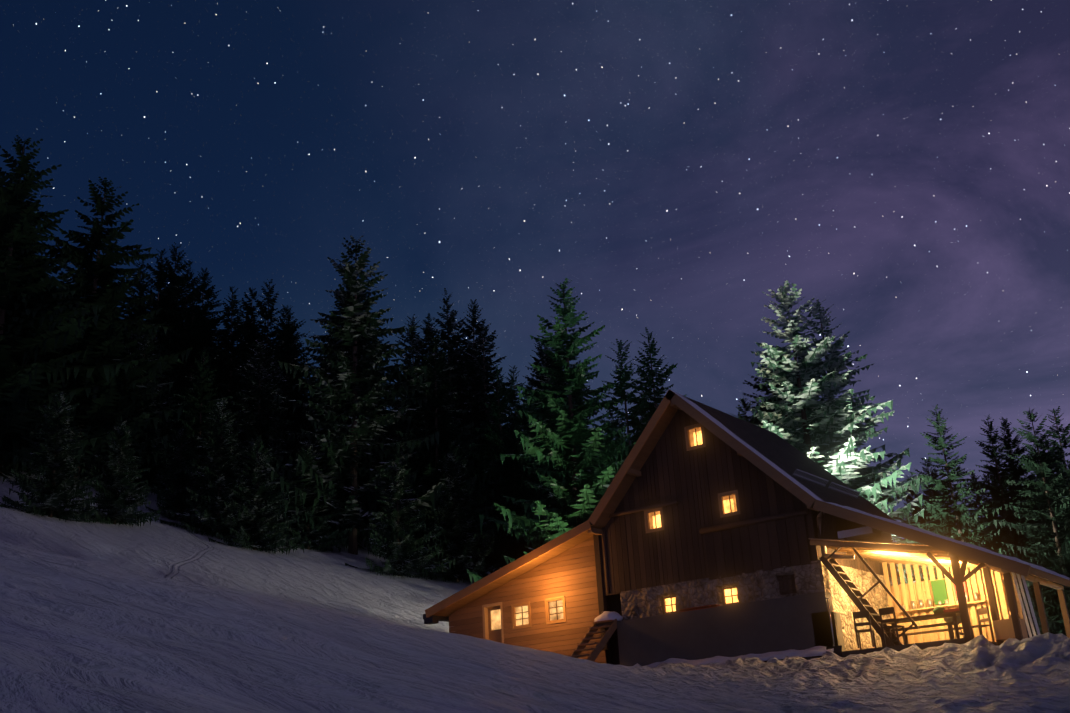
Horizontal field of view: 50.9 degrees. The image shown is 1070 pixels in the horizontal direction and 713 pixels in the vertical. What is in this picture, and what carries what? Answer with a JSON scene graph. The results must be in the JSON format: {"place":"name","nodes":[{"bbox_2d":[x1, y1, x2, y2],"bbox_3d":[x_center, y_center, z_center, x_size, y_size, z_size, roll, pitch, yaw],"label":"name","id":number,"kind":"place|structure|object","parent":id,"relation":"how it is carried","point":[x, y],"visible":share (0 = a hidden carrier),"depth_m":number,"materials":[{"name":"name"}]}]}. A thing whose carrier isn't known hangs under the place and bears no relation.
{"place":"outdoors","nodes":[
{"label":"outdoors","id":0,"kind":"place"},
{"bbox_2d":[423,614,448,623],"bbox_3d":[-1.511,9.982,41.828,0.500,0.350,7.270,-18,-25,34],"label":"roof gutter","id":1,"kind":"object","parent":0,"point":[433,619],"visible":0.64,"depth_m":39.14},
{"bbox_2d":[491,600,563,629],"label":"window panes","id":2,"kind":"structure","parent":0,"point":[495,619],"depth_m":37.78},
{"bbox_2d":[0,465,1069,712],"bbox_3d":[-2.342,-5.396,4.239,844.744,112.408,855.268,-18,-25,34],"label":"snow ground","id":3,"kind":"structure","parent":0,"point":[128,617],"depth_m":13.22,"materials":[{"name":"snow"}]},
{"bbox_2d":[0,390,102,522],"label":"spruce tree","id":4,"kind":"object","parent":3,"relation":"on","point":[54,489],"visible":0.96,"depth_m":49.78,"materials":[{"name":"green plant"}]},
{"bbox_2d":[0,192,104,472],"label":"spruce tree","id":5,"kind":"object","parent":3,"relation":"on","point":[13,342],"visible":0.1,"depth_m":58.77,"materials":[{"name":"green plant"}]},
{"bbox_2d":[0,135,144,478],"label":"spruce tree","id":6,"kind":"object","parent":3,"relation":"on","point":[15,228],"visible":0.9,"depth_m":57.21,"materials":[{"name":"green plant"}]},
{"bbox_2d":[58,265,96,332],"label":"spruce tree","id":7,"kind":"object","parent":3,"relation":"on","point":[70,281],"depth_m":112.95,"materials":[{"name":"green plant"}]},
{"bbox_2d":[2,177,192,481],"bbox_3d":[-25.840,-1.315,62.807,12.432,19.542,11.643,5,-22,-21],"label":"spruce tree","id":8,"kind":"object","parent":3,"relation":"on","point":[103,341],"visible":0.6,"depth_m":62.00,"materials":[{"name":"green plant"}]},
{"bbox_2d":[73,417,161,526],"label":"spruce tree","id":9,"kind":"object","parent":3,"relation":"on","point":[114,504],"visible":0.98,"depth_m":52.59,"materials":[{"name":"green plant"}]},
{"bbox_2d":[88,321,183,490],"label":"spruce tree","id":10,"kind":"object","parent":3,"relation":"on","point":[150,477],"visible":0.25,"depth_m":67.54,"materials":[{"name":"green plant"}]},
{"bbox_2d":[98,261,176,415],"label":"spruce tree","id":11,"kind":"object","parent":3,"relation":"on","point":[141,289],"visible":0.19,"depth_m":84.27,"materials":[{"name":"green plant"}]},
{"bbox_2d":[116,249,182,371],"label":"spruce tree","id":12,"kind":"object","parent":3,"relation":"on","point":[162,276],"visible":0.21,"depth_m":89.46,"materials":[{"name":"green plant"}]},
{"bbox_2d":[115,242,195,382],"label":"spruce tree","id":13,"kind":"object","parent":3,"relation":"on","point":[170,268],"visible":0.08,"depth_m":92.19,"materials":[{"name":"green plant"}]},
{"bbox_2d":[150,260,222,441],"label":"spruce tree","id":14,"kind":"object","parent":3,"relation":"on","point":[186,278],"visible":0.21,"depth_m":87.90,"materials":[{"name":"green plant"}]},
{"bbox_2d":[152,305,231,468],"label":"spruce tree","id":15,"kind":"object","parent":3,"relation":"on","point":[193,331],"visible":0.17,"depth_m":80.37,"materials":[{"name":"green plant"}]},
{"bbox_2d":[143,349,244,509],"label":"spruce tree","id":16,"kind":"object","parent":3,"relation":"on","point":[198,417],"visible":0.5,"depth_m":62.98,"materials":[{"name":"green plant"}]},
{"bbox_2d":[163,268,235,450],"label":"spruce tree","id":17,"kind":"object","parent":3,"relation":"on","point":[210,306],"visible":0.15,"depth_m":85.87,"materials":[{"name":"green plant"}]},
{"bbox_2d":[152,398,277,538],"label":"spruce tree","id":18,"kind":"object","parent":3,"relation":"on","point":[211,518],"visible":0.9,"depth_m":55.98,"materials":[{"name":"green plant"}]},
{"bbox_2d":[180,286,265,460],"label":"spruce tree","id":19,"kind":"object","parent":3,"relation":"on","point":[230,360],"visible":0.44,"depth_m":81.04,"materials":[{"name":"green plant"}]},
{"bbox_2d":[210,288,294,451],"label":"spruce tree","id":20,"kind":"object","parent":3,"relation":"on","point":[252,334],"visible":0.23,"depth_m":83.78,"materials":[{"name":"green plant"}]},
{"bbox_2d":[218,364,287,499],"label":"spruce tree","id":21,"kind":"object","parent":3,"relation":"on","point":[240,437],"visible":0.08,"depth_m":67.90,"materials":[{"name":"green plant"}]},
{"bbox_2d":[208,435,310,554],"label":"spruce tree","id":22,"kind":"object","parent":3,"relation":"on","point":[252,535],"visible":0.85,"depth_m":55.11,"materials":[{"name":"green plant"}]},
{"bbox_2d":[202,336,322,521],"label":"spruce tree","id":23,"kind":"object","parent":3,"relation":"on","point":[256,419],"visible":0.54,"depth_m":65.18,"materials":[{"name":"green plant"}]},
{"bbox_2d":[232,279,302,408],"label":"spruce tree","id":24,"kind":"object","parent":3,"relation":"on","point":[266,314],"visible":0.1,"depth_m":86.99,"materials":[{"name":"green plant"}]},
{"bbox_2d":[239,304,319,462],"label":"spruce tree","id":25,"kind":"object","parent":3,"relation":"on","point":[286,335],"visible":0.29,"depth_m":79.79,"materials":[{"name":"green plant"}]},
{"bbox_2d":[268,316,316,423],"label":"spruce tree","id":26,"kind":"object","parent":3,"relation":"on","point":[295,341],"visible":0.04,"depth_m":102.43,"materials":[{"name":"green plant"}]},
{"bbox_2d":[265,439,353,552],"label":"spruce tree","id":27,"kind":"object","parent":3,"relation":"on","point":[315,543],"visible":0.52,"depth_m":58.63,"materials":[{"name":"green plant"}]},
{"bbox_2d":[279,354,376,514],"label":"spruce tree","id":28,"kind":"object","parent":3,"relation":"on","point":[306,427],"visible":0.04,"depth_m":72.49,"materials":[{"name":"green plant"}]},
{"bbox_2d":[299,276,404,433],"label":"spruce tree","id":29,"kind":"object","parent":3,"relation":"on","point":[319,350],"visible":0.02,"depth_m":86.21,"materials":[{"name":"green plant"}]},
{"bbox_2d":[298,285,408,508],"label":"spruce tree","id":30,"kind":"object","parent":3,"relation":"on","point":[393,427],"visible":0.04,"depth_m":76.28,"materials":[{"name":"green plant"}]},
{"bbox_2d":[233,236,477,554],"bbox_3d":[-10.235,2.188,63.691,12.771,19.876,11.198,6,-22,-22],"label":"spruce tree","id":31,"kind":"object","parent":3,"relation":"on","point":[343,458],"visible":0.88,"depth_m":62.50,"materials":[{"name":"green plant"}]},
{"bbox_2d":[296,339,425,540],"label":"spruce tree","id":32,"kind":"object","parent":3,"relation":"on","point":[365,480],"visible":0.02,"depth_m":67.73,"materials":[{"name":"green plant"}]},
{"bbox_2d":[345,451,454,579],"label":"spruce tree","id":33,"kind":"object","parent":3,"relation":"on","point":[399,551],"visible":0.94,"depth_m":56.99,"materials":[{"name":"green plant"}]},
{"bbox_2d":[382,314,443,440],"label":"spruce tree","id":34,"kind":"object","parent":3,"relation":"on","point":[413,338],"visible":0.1,"depth_m":83.79,"materials":[{"name":"green plant"}]},
{"bbox_2d":[402,313,462,427],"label":"spruce tree","id":35,"kind":"object","parent":3,"relation":"on","point":[427,334],"visible":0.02,"depth_m":86.64,"materials":[{"name":"green plant"}]},
{"bbox_2d":[363,335,503,563],"bbox_3d":[-5.831,5.830,65.388,8.697,14.585,8.539,4,-21,-18],"label":"spruce tree","id":36,"kind":"object","parent":3,"relation":"on","point":[433,476],"visible":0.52,"depth_m":64.66,"materials":[{"name":"green plant"}]},
{"bbox_2d":[408,288,494,512],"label":"spruce tree","id":37,"kind":"object","parent":3,"relation":"on","point":[448,326],"visible":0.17,"depth_m":81.87,"materials":[{"name":"green plant"}]},
{"bbox_2d":[445,299,520,486],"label":"spruce tree","id":38,"kind":"object","parent":3,"relation":"on","point":[473,322],"visible":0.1,"depth_m":84.74,"materials":[{"name":"green plant"}]},
{"bbox_2d":[447,324,540,519],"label":"spruce tree","id":39,"kind":"object","parent":3,"relation":"on","point":[473,400],"visible":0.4,"depth_m":77.00,"materials":[{"name":"green plant"}]},
{"bbox_2d":[465,365,551,563],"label":"spruce tree","id":40,"kind":"object","parent":3,"relation":"on","point":[495,448],"visible":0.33,"depth_m":71.80,"materials":[{"name":"green plant"}]},
{"bbox_2d":[472,417,551,571],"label":"spruce tree","id":41,"kind":"object","parent":3,"relation":"on","point":[516,550],"visible":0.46,"depth_m":63.83,"materials":[{"name":"green plant"}]},
{"bbox_2d":[477,365,552,555],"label":"spruce tree","id":42,"kind":"object","parent":3,"relation":"on","point":[513,393],"visible":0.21,"depth_m":74.53,"materials":[{"name":"green plant"}]},
{"bbox_2d":[449,536,606,663],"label":"wall","id":43,"kind":"structure","parent":3,"relation":"on","point":[536,596],"depth_m":37.12,"materials":[{"name":"wood"}]},
{"bbox_2d":[482,602,507,643],"bbox_3d":[-1.349,9.395,38.383,0.900,1.870,0.245,-18,-25,34],"label":"door frame","id":44,"kind":"object","parent":43,"relation":"in","point":[485,621],"visible":0.48,"depth_m":38.57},
{"bbox_2d":[488,606,501,642],"bbox_3d":[-1.296,9.457,38.429,0.720,1.780,0.040,-18,-25,34],"label":"door","id":45,"kind":"structure","parent":44,"relation":"in","point":[495,635],"depth_m":38.53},
{"bbox_2d":[523,342,550,429],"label":"spruce tree","id":46,"kind":"object","parent":3,"relation":"on","point":[540,347],"visible":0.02,"depth_m":124.13,"materials":[{"name":"green plant"}]},
{"bbox_2d":[467,278,635,583],"bbox_3d":[1.804,4.656,56.050,10.229,19.116,10.688,-4,-21,3],"label":"spruce tree","id":47,"kind":"object","parent":3,"relation":"on","point":[572,431],"visible":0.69,"depth_m":55.90,"materials":[{"name":"green plant"}]},
{"bbox_2d":[489,332,614,561],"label":"spruce tree","id":48,"kind":"object","parent":3,"relation":"on","point":[561,395],"visible":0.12,"depth_m":68.06,"materials":[{"name":"green plant"}]},
{"bbox_2d":[517,343,615,498],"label":"spruce tree","id":49,"kind":"object","parent":3,"relation":"on","point":[537,383],"depth_m":79.53,"materials":[{"name":"green plant"}]},
{"bbox_2d":[570,619,616,660],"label":"wooden stairs","id":50,"kind":"structure","parent":3,"relation":"on","point":[588,637],"depth_m":33.98,"materials":[{"name":"brown wood"}]},
{"bbox_2d":[596,622,612,627],"bbox_3d":[2.361,8.363,35.053,0.850,0.110,0.650,-18,-25,34],"label":"stair landing","id":51,"kind":"object","parent":50,"relation":"on","point":[606,623],"visible":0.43,"depth_m":34.83,"materials":[{"name":"wood"}]},
{"bbox_2d":[594,611,622,621],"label":"snow","id":52,"kind":"structure","parent":51,"relation":"on","point":[608,615],"depth_m":34.83,"materials":[{"name":"snow"}]},
{"bbox_2d":[585,339,651,500],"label":"spruce tree","id":53,"kind":"object","parent":3,"relation":"on","point":[638,425],"visible":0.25,"depth_m":64.04,"materials":[{"name":"green plant"}]},
{"bbox_2d":[455,454,802,664],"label":"house walls","id":54,"kind":"structure","parent":3,"relation":"on","point":[613,601],"depth_m":35.86,"materials":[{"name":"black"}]},
{"bbox_2d":[511,423,740,629],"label":"window frames","id":55,"kind":"structure","parent":54,"relation":"attached to","point":[660,509],"depth_m":35.17,"materials":[{"name":"wood"}]},
{"bbox_2d":[515,428,736,624],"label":"window mullions","id":56,"kind":"object","parent":55,"relation":"attached to","point":[522,612],"depth_m":35.22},
{"bbox_2d":[652,431,734,527],"bbox_3d":[4.775,3.711,34.926,3.130,2.870,0.001,-18,-25,34],"label":"window glass","id":57,"kind":"object","parent":55,"relation":"in","point":[726,503],"visible":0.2,"depth_m":35.01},
{"bbox_2d":[593,409,818,649],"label":"gable wall planks","id":58,"kind":"object","parent":54,"relation":"attached to","point":[680,548],"visible":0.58,"depth_m":34.39,"materials":[{"name":"wood"}]},
{"bbox_2d":[602,500,808,592],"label":"wooden beams","id":59,"kind":"structure","parent":58,"relation":"attached to","point":[751,521],"depth_m":33.69,"materials":[{"name":"wood"}]},
{"bbox_2d":[812,510,898,578],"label":"side wall planks","id":60,"kind":"object","parent":58,"relation":"attached to","point":[842,524],"visible":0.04,"depth_m":33.88,"materials":[{"name":"brown wood"}]},
{"bbox_2d":[601,327,686,461],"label":"spruce tree","id":61,"kind":"object","parent":3,"relation":"on","point":[660,380],"visible":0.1,"depth_m":68.58,"materials":[{"name":"green plant"}]},
{"bbox_2d":[617,591,844,665],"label":"foundation wall","id":62,"kind":"structure","parent":3,"relation":"on","point":[799,622],"depth_m":32.10,"materials":[{"name":"concrete"}]},
{"bbox_2d":[642,646,833,668],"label":"snow","id":63,"kind":"structure","parent":3,"relation":"on","point":[814,651],"depth_m":31.11,"materials":[{"name":"snow"}]},
{"bbox_2d":[730,397,762,424],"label":"spruce tree","id":64,"kind":"object","parent":3,"relation":"on","point":[746,408],"visible":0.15,"depth_m":58.99,"materials":[{"name":"green plant"}]},
{"bbox_2d":[434,392,1069,616],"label":"roof","id":65,"kind":"structure","parent":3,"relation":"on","point":[782,454],"depth_m":36.06,"materials":[{"name":"brown metal"}]},
{"bbox_2d":[425,390,673,617],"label":"roof barge boards","id":66,"kind":"object","parent":65,"relation":"attached to","point":[576,530],"visible":0.86,"depth_m":36.09,"materials":[{"name":"wood"}]},
{"bbox_2d":[678,395,821,500],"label":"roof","id":67,"kind":"structure","parent":65,"relation":"on","point":[719,424],"depth_m":33.20,"materials":[{"name":"white"}]},
{"bbox_2d":[588,389,1030,576],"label":"roof barge boards","id":68,"kind":"object","parent":65,"relation":"attached to","point":[760,463],"visible":0.85,"depth_m":30.79,"materials":[{"name":"brown wood"}]},
{"bbox_2d":[792,469,860,498],"bbox_3d":[9.105,3.971,34.878,0.180,0.180,4.714,-18,-25,34],"label":"roof snow guard","id":69,"kind":"object","parent":65,"relation":"on","point":[835,488],"visible":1,"depth_m":34.64,"materials":[{"name":"silver metal"}]},
{"bbox_2d":[826,502,1069,579],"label":"roof edge","id":70,"kind":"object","parent":65,"relation":"on","point":[962,543],"visible":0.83,"depth_m":29.51,"materials":[{"name":"white"}]},
{"bbox_2d":[620,559,900,650],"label":"stone base walls","id":71,"kind":"structure","parent":3,"relation":"on","point":[812,577],"depth_m":32.91,"materials":[{"name":"stone"}]},
{"bbox_2d":[778,574,796,594],"bbox_3d":[7.227,6.527,32.082,0.560,0.601,0.065,-18,-25,34],"label":"window","id":72,"kind":"structure","parent":71,"relation":"attached to","point":[787,585],"depth_m":32.09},
{"bbox_2d":[742,354,804,442],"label":"spruce tree","id":73,"kind":"object","parent":3,"relation":"on","point":[756,386],"depth_m":96.85,"materials":[{"name":"green plant"}]},
{"bbox_2d":[752,367,893,512],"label":"spruce tree","id":74,"kind":"object","parent":3,"relation":"on","point":[770,409],"visible":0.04,"depth_m":66.94,"materials":[{"name":"green plant"}]},
{"bbox_2d":[750,280,954,583],"bbox_3d":[11.860,5.032,48.777,11.202,17.363,11.975,14,-26,-41],"label":"spruce tree","id":75,"kind":"object","parent":3,"relation":"on","point":[822,420],"visible":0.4,"depth_m":48.44,"materials":[{"name":"green plant"}]},
{"bbox_2d":[775,299,973,583],"bbox_3d":[13.563,5.380,50.435,8.939,16.950,9.673,0,-20,-8],"label":"spruce tree","id":76,"kind":"object","parent":3,"relation":"on","point":[869,422],"visible":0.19,"depth_m":49.85,"materials":[{"name":"green plant"}]},
{"bbox_2d":[842,638,996,656],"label":"porch floor","id":77,"kind":"structure","parent":3,"relation":"on","point":[923,645],"depth_m":29.20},
{"bbox_2d":[819,538,918,645],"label":"staircase","id":78,"kind":"structure","parent":77,"relation":"on","point":[848,585],"depth_m":30.50,"materials":[{"name":"wood"}]},
{"bbox_2d":[853,607,994,648],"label":"chairs","id":79,"kind":"object","parent":77,"relation":"on","point":[891,610],"visible":0.9,"depth_m":29.60,"materials":[{"name":"wood"}]},
{"bbox_2d":[876,611,975,646],"bbox_3d":[10.480,7.351,30.069,2.150,0.750,1.880,-18,-25,34],"label":"picnic table","id":80,"kind":"object","parent":77,"relation":"on","point":[953,614],"visible":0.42,"depth_m":29.77,"materials":[{"name":"wood"}]},
{"bbox_2d":[882,562,1011,644],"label":"porch partition slats","id":81,"kind":"object","parent":77,"relation":"on","point":[904,594],"visible":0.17,"depth_m":33.65,"materials":[{"name":"wood"}]},
{"bbox_2d":[904,488,947,538],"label":"spruce tree","id":82,"kind":"object","parent":3,"relation":"on","point":[915,495],"visible":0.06,"depth_m":78.98,"materials":[{"name":"green plant"}]},
{"bbox_2d":[919,469,953,534],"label":"spruce tree","id":83,"kind":"object","parent":3,"relation":"on","point":[934,491],"visible":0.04,"depth_m":104.48,"materials":[{"name":"green plant"}]},
{"bbox_2d":[810,540,1063,589],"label":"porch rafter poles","id":84,"kind":"object","parent":3,"relation":"on","point":[899,553],"visible":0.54,"depth_m":31.09,"materials":[{"name":"wood"}]},
{"bbox_2d":[818,511,836,538],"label":"loft leaning boards","id":85,"kind":"object","parent":84,"relation":"on","point":[828,526],"visible":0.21,"depth_m":31.37,"materials":[{"name":"brown wood"}]},
{"bbox_2d":[816,512,854,558],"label":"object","id":86,"kind":"object","parent":84,"relation":"on","point":[835,556],"visible":0.67,"depth_m":31.18,"materials":[{"name":"beige"}]},
{"bbox_2d":[931,579,948,604],"bbox_3d":[12.103,7.040,33.577,0.400,0.700,0.100,-18,-25,34],"label":"green hanging cloth","id":87,"kind":"object","parent":84,"relation":"on","point":[939,590],"visible":0.93,"depth_m":33.54,"materials":[{"name":"green fabric"}]},
{"bbox_2d":[910,460,979,580],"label":"spruce tree","id":88,"kind":"object","parent":3,"relation":"on","point":[928,492],"visible":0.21,"depth_m":70.10,"materials":[{"name":"green plant"}]},
{"bbox_2d":[902,404,1036,625],"bbox_3d":[16.644,6.859,44.126,5.401,10.448,4.726,12,-26,-35],"label":"spruce tree","id":89,"kind":"object","parent":3,"relation":"on","point":[949,525],"visible":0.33,"depth_m":44.27,"materials":[{"name":"green plant"}]},
{"bbox_2d":[963,472,998,547],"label":"spruce tree","id":90,"kind":"object","parent":3,"relation":"on","point":[973,475],"visible":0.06,"depth_m":95.78,"materials":[{"name":"green plant"}]},
{"bbox_2d":[971,464,997,527],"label":"spruce tree","id":91,"kind":"object","parent":3,"relation":"on","point":[987,499],"visible":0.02,"depth_m":108.98,"materials":[{"name":"green plant"}]},
{"bbox_2d":[979,452,1008,546],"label":"spruce tree","id":92,"kind":"object","parent":3,"relation":"on","point":[991,483],"depth_m":80.89,"materials":[{"name":"green plant"}]},
{"bbox_2d":[926,552,1069,645],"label":"porch posts","id":93,"kind":"object","parent":3,"relation":"on","point":[958,579],"visible":0.77,"depth_m":28.90,"materials":[{"name":"wood"}]},
{"bbox_2d":[968,414,1055,634],"bbox_3d":[19.442,7.332,46.030,4.779,10.273,4.182,13,-25,-38],"label":"spruce tree","id":94,"kind":"object","parent":3,"relation":"on","point":[995,491],"visible":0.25,"depth_m":46.27,"materials":[{"name":"green plant"}]},
{"bbox_2d":[1012,572,1040,636],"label":"wooden planks","id":95,"kind":"object","parent":3,"relation":"on","point":[1026,604],"visible":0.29,"depth_m":27.62,"materials":[{"name":"white paint"}]},
{"bbox_2d":[985,417,1068,628],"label":"spruce tree","id":96,"kind":"object","parent":3,"relation":"on","point":[1016,472],"visible":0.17,"depth_m":48.44,"materials":[{"name":"green plant"}]},
{"bbox_2d":[993,409,1069,637],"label":"spruce tree","id":97,"kind":"object","parent":3,"relation":"on","point":[1034,460],"visible":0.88,"depth_m":41.80,"materials":[{"name":"green plant"}]},
{"bbox_2d":[1027,430,1069,510],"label":"spruce tree","id":98,"kind":"object","parent":3,"relation":"on","point":[1046,441],"visible":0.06,"depth_m":61.04,"materials":[{"name":"green plant"}]},
{"bbox_2d":[1028,406,1069,634],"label":"spruce tree","id":99,"kind":"object","parent":3,"relation":"on","point":[1066,441],"visible":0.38,"depth_m":45.97,"materials":[{"name":"green plant"}]},
{"bbox_2d":[0,0,1069,541],"label":"sky","id":100,"kind":"structure","parent":0,"point":[904,165],"materials":[{"name":"blue"}]},
{"bbox_2d":[649,427,736,528],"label":"window curtains","id":101,"kind":"object","parent":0,"point":[692,431],"depth_m":35.16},
{"bbox_2d":[676,604,719,612],"bbox_3d":[4.830,7.459,33.182,1.400,0.086,0.310,-18,-25,34],"label":"wall ledge","id":102,"kind":"object","parent":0,"point":[697,608],"visible":0.75,"depth_m":33.11,"materials":[{"name":"grey paint"}]},
{"bbox_2d":[665,588,738,611],"bbox_3d":[8.012,7.105,34.573,1.943,1.055,7.804,-59,-58,66],"label":"window glass","id":103,"kind":"object","parent":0,"point":[727,593],"visible":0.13,"depth_m":33.35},
{"bbox_2d":[826,645,842,656],"bbox_3d":[7.953,7.899,29.803,0.440,0.420,0.070,-18,-25,34],"label":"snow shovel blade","id":104,"kind":"object","parent":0,"point":[837,650],"visible":0.42,"depth_m":29.78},
{"bbox_2d":[837,526,880,539],"bbox_3d":[8.958,4.892,31.044,1.000,0.200,0.600,-18,-25,34],"label":"white loft box","id":105,"kind":"object","parent":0,"point":[859,533],"visible":0.79,"depth_m":30.86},
{"bbox_2d":[808,538,927,545],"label":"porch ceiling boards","id":106,"kind":"object","parent":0,"point":[870,542],"visible":0.12,"depth_m":30.22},
{"bbox_2d":[902,592,977,644],"bbox_3d":[11.816,7.847,32.946,2.314,1.646,0.943,-18,-25,34],"label":"railing","id":107,"kind":"object","parent":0,"point":[939,602],"visible":0.44,"depth_m":33.53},
{"bbox_2d":[898,600,1027,640],"bbox_3d":[12.453,7.507,31.717,5.273,1.370,1.831,-60,-59,66],"label":"porch shelf crate","id":108,"kind":"object","parent":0,"point":[1003,629],"visible":0.86,"depth_m":29.33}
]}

